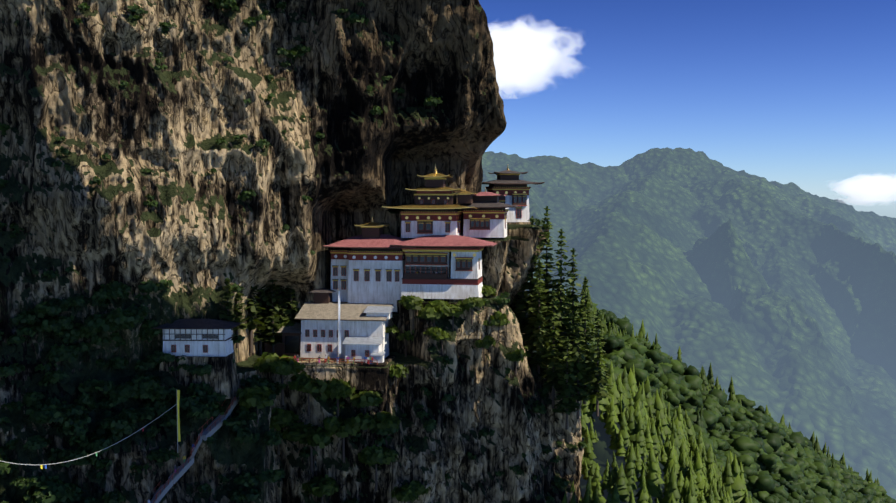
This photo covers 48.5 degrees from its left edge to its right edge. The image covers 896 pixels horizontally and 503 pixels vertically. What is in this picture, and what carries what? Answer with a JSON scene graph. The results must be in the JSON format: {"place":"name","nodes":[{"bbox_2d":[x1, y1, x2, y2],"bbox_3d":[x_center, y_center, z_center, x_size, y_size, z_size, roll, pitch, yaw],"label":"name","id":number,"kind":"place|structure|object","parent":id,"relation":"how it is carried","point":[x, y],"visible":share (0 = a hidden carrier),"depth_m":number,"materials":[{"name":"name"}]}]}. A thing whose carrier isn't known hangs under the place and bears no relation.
{"place":"outdoors","nodes":[
{"label":"outdoors","id":0,"kind":"place"},
{"bbox_2d":[2,404,176,468],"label":"prayer flag line","id":1,"kind":"object","parent":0,"point":[87,455],"visible":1,"depth_m":176.33,"materials":[{"name":"beige fabric"}]},
{"bbox_2d":[0,0,583,502],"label":"cliff rock","id":2,"kind":"object","parent":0,"point":[62,74],"visible":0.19,"depth_m":228.00,"materials":[{"name":"stone"}]},
{"bbox_2d":[144,385,247,502],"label":"stairway and pole","id":3,"kind":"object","parent":2,"relation":"on","point":[212,427],"depth_m":208.82,"materials":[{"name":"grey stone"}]},
{"bbox_2d":[152,319,241,398],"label":"small building","id":4,"kind":"structure","parent":2,"relation":"on","point":[196,342],"depth_m":217.23,"materials":[{"name":"white plaster"},{"name":"dark timber"}]},
{"bbox_2d":[219,278,299,354],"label":"conifer trees","id":5,"kind":"object","parent":2,"relation":"on","point":[268,317],"depth_m":242.26,"materials":[{"name":"green plant"}]},
{"bbox_2d":[0,0,587,502],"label":"shrubs","id":6,"kind":"object","parent":2,"relation":"on","point":[72,422],"visible":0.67,"depth_m":208.90,"materials":[{"name":"green plant"}]},
{"bbox_2d":[234,285,526,502],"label":"terrace trees","id":7,"kind":"object","parent":2,"relation":"on","point":[308,433],"depth_m":230.19,"materials":[{"name":"green plant"}]},
{"bbox_2d":[261,164,518,390],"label":"monastery","id":8,"kind":"structure","parent":2,"relation":"on","point":[375,276],"depth_m":243.48,"materials":[{"name":"white plaster"},{"name":"red timber"},{"name":"gilded metal"}]},
{"bbox_2d":[482,166,544,223],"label":"temple tower","id":9,"kind":"structure","parent":2,"relation":"on","point":[511,186],"depth_m":269.44,"materials":[{"name":"white plaster"},{"name":"dark timber"},{"name":"gilded metal"}]},
{"bbox_2d":[512,206,613,429],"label":"conifer trees","id":10,"kind":"object","parent":2,"relation":"on","point":[541,341],"depth_m":249.92,"materials":[{"name":"green plant"}]},
{"bbox_2d":[525,316,723,502],"bbox_3d":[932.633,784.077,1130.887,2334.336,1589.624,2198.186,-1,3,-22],"label":"ridge terrain","id":11,"kind":"structure","parent":0,"point":[603,452],"depth_m":262.80,"materials":[{"name":"green plant"}]},
{"bbox_2d":[525,284,879,502],"bbox_3d":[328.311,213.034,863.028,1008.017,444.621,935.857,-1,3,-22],"label":"conifer trees","id":12,"kind":"object","parent":11,"relation":"on","point":[675,446],"depth_m":271.20,"materials":[{"name":"green plant"}]},
{"bbox_2d":[548,302,895,502],"bbox_3d":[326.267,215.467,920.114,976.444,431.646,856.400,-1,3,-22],"label":"broadleaf forest","id":13,"kind":"object","parent":11,"relation":"on","point":[781,462],"depth_m":456.49,"materials":[{"name":"green plant"}]},
{"bbox_2d":[479,0,895,217],"label":"sky","id":14,"kind":"structure","parent":0,"point":[802,93],"materials":[{"name":"blue"}]},
{"bbox_2d":[481,147,895,499],"bbox_3d":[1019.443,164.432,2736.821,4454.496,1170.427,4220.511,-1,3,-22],"label":"mountain terrain","id":15,"kind":"structure","parent":0,"point":[778,299],"depth_m":2056.76,"materials":[{"name":"green plant"}]}
]}

